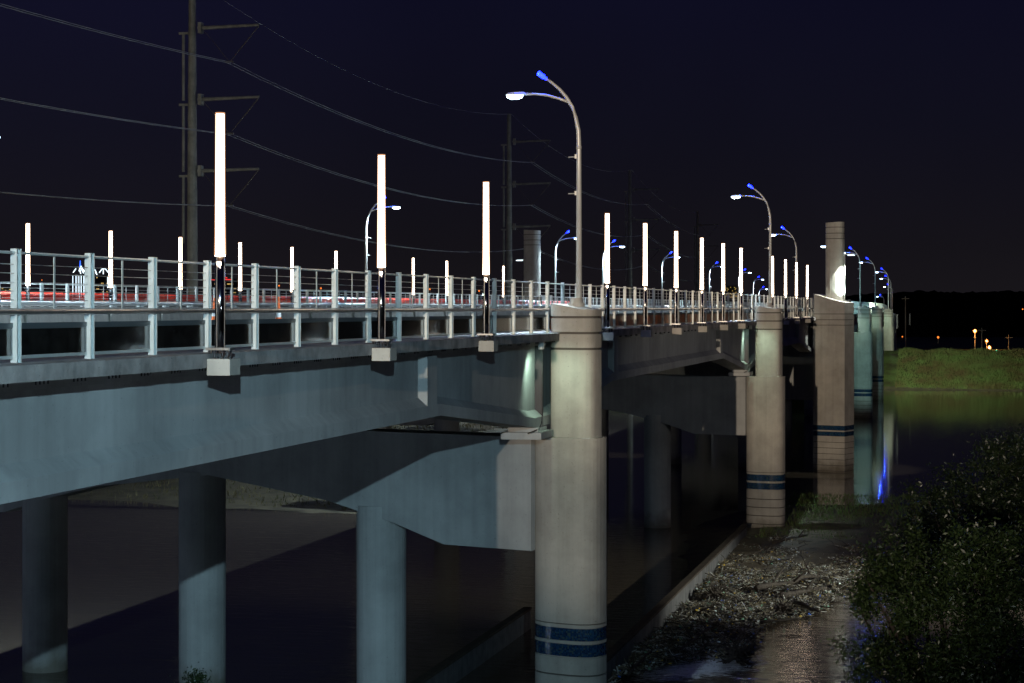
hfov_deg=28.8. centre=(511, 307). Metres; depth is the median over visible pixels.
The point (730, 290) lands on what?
tower block
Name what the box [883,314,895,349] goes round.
bridge pier
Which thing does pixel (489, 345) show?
light stick
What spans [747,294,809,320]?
bridge railing
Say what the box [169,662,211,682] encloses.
bush
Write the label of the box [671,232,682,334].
light stick
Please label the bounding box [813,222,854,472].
pier tower
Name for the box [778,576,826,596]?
driftwood log
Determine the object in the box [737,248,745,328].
light stick
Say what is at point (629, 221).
power pylon
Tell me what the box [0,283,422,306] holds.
bridge railing
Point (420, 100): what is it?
power line
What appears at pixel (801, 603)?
driftwood log
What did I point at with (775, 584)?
driftwood log
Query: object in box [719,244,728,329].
light stick
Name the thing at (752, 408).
bridge pier
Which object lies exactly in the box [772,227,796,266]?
street lamp
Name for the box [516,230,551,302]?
pier tower
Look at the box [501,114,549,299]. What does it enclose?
power pylon
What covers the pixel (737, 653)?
root ball
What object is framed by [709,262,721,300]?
street lamp
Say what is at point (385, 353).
light stick
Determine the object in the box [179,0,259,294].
power pylon
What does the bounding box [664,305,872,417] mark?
bridge pier
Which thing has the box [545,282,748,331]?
bridge railing
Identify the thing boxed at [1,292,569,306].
safety fence
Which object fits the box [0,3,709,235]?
power line
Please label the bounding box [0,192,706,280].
power line
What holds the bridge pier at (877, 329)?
in the river water
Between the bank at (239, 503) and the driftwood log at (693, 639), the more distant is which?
the bank at (239, 503)
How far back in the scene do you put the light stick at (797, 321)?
160.72 m
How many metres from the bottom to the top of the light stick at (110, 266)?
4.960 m
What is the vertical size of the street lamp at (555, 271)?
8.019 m
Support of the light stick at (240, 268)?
attached to the bridge deck
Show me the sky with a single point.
(900, 123)
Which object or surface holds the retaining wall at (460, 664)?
in the river water
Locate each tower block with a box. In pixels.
[1,288,23,297]
[72,261,84,296]
[95,269,108,293]
[211,277,237,298]
[725,286,736,300]
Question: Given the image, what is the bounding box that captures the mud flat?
[678,503,1023,576]
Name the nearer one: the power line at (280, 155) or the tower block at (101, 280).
the power line at (280, 155)
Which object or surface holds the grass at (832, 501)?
on the mud flat
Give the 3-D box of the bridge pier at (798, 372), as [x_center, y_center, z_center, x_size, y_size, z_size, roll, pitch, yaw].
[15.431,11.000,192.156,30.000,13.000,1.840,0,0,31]
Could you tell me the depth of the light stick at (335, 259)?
128.76 m
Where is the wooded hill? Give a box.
[0,290,1023,312]
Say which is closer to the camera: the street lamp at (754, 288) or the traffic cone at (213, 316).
the traffic cone at (213, 316)
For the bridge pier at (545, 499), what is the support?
in the river water
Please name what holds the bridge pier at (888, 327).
on the bank at (924, 344)
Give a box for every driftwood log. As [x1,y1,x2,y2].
[675,603,710,650]
[754,555,820,590]
[760,609,822,623]
[772,527,807,543]
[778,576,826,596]
[792,589,820,612]
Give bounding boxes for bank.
[68,422,507,513]
[884,337,1023,390]
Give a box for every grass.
[755,492,975,539]
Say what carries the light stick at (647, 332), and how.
attached to the bridge deck
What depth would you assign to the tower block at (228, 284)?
2800.00 m
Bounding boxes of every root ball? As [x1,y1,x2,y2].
[703,580,731,599]
[716,634,760,667]
[772,597,798,616]
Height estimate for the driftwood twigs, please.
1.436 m
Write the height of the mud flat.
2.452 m
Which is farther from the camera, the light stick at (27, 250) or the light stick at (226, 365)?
the light stick at (27, 250)
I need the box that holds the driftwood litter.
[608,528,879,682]
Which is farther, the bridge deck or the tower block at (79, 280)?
the tower block at (79, 280)
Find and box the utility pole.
[902,296,908,346]
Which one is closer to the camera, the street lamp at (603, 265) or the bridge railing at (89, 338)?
the bridge railing at (89, 338)
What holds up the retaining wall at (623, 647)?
in the river water
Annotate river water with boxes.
[0,389,1023,682]
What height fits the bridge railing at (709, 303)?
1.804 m
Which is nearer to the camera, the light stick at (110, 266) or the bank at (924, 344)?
the light stick at (110, 266)
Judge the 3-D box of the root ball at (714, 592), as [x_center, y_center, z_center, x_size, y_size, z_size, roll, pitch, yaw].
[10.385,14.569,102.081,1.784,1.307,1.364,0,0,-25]
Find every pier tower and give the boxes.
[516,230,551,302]
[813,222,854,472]
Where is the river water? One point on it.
(290, 597)
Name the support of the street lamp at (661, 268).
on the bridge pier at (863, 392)
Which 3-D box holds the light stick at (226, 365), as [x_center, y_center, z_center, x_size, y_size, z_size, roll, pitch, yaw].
[-5.485,-1.210,37.631,0.540,4.960,0.560,0,0,13]
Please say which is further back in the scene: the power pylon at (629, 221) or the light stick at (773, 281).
the power pylon at (629, 221)
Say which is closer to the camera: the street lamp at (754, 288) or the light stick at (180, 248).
the light stick at (180, 248)
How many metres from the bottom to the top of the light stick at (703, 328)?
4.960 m
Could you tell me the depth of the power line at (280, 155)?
171.73 m
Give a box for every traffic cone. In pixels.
[211,298,214,319]
[275,297,281,318]
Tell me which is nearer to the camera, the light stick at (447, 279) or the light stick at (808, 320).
the light stick at (447, 279)
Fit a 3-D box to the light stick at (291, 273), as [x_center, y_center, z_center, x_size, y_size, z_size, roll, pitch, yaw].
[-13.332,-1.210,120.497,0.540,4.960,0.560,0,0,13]
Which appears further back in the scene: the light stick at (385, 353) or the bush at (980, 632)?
the light stick at (385, 353)
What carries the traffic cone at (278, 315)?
on the bridge deck
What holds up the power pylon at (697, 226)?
on the bank at (924, 344)
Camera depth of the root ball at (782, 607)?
96.75 m
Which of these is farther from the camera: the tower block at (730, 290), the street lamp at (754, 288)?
the tower block at (730, 290)
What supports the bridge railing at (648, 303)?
on the bridge deck
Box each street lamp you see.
[365,197,399,269]
[506,71,581,297]
[554,230,575,299]
[602,240,624,284]
[661,251,679,288]
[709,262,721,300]
[731,184,771,302]
[753,276,763,301]
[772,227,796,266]
[845,247,860,304]
[861,257,875,305]
[876,268,888,307]
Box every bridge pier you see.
[0,298,606,682]
[356,303,784,527]
[602,356,812,467]
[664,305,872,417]
[856,305,883,399]
[883,308,893,350]
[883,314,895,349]
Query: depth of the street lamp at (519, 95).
69.56 m
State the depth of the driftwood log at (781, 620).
92.70 m
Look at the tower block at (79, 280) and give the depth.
3000.00 m
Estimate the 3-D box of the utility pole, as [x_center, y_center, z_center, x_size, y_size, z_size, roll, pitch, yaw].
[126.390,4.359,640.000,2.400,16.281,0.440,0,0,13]
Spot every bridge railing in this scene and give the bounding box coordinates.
[0,248,549,362]
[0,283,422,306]
[429,293,584,306]
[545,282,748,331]
[585,298,682,307]
[687,300,754,307]
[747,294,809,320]
[808,298,851,316]
[852,301,880,313]
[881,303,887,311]
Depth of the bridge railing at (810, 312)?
184.58 m
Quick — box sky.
[0,0,1023,304]
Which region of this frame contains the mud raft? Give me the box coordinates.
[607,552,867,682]
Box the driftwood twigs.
[615,528,893,672]
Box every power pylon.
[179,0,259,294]
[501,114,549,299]
[624,170,659,307]
[693,211,717,304]
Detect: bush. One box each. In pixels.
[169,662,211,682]
[820,507,1023,682]
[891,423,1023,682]
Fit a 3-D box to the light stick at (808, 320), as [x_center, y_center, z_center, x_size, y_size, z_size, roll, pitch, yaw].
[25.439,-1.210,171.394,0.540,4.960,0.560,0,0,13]
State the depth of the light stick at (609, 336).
77.44 m
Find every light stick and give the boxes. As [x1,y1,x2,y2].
[26,224,29,306]
[109,231,112,299]
[179,237,181,300]
[206,114,239,375]
[238,243,241,300]
[290,247,292,302]
[335,251,336,267]
[370,156,396,360]
[412,258,414,303]
[446,261,447,302]
[477,183,497,351]
[502,266,503,303]
[602,214,615,340]
[639,224,652,336]
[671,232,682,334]
[697,238,707,331]
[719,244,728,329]
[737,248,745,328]
[772,256,773,306]
[783,260,789,324]
[793,263,799,323]
[805,265,810,322]
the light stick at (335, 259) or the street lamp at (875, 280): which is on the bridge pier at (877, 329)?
the street lamp at (875, 280)
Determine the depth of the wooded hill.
1829.50 m
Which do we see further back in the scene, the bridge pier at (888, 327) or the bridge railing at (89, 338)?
the bridge pier at (888, 327)
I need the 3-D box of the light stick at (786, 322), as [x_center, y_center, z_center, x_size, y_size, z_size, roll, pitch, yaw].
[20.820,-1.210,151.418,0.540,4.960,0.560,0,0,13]
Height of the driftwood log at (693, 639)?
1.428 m
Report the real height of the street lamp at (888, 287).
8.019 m
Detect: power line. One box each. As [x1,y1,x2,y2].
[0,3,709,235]
[0,97,705,257]
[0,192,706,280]
[225,1,683,211]
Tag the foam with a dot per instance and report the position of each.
(696, 666)
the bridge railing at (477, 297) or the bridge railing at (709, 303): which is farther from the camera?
the bridge railing at (709, 303)
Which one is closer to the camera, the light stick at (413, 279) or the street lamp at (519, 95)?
the street lamp at (519, 95)
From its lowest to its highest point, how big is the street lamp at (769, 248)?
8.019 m
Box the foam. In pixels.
[630,655,769,681]
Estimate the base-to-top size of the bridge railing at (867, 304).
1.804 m
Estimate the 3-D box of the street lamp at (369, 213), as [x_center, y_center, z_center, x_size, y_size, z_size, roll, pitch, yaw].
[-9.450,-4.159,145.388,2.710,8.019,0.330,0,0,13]
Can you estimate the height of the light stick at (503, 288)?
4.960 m
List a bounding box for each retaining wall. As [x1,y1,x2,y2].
[410,607,531,682]
[606,525,746,681]
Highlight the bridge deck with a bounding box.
[0,301,909,504]
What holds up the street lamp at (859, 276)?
on the bridge pier at (863, 392)

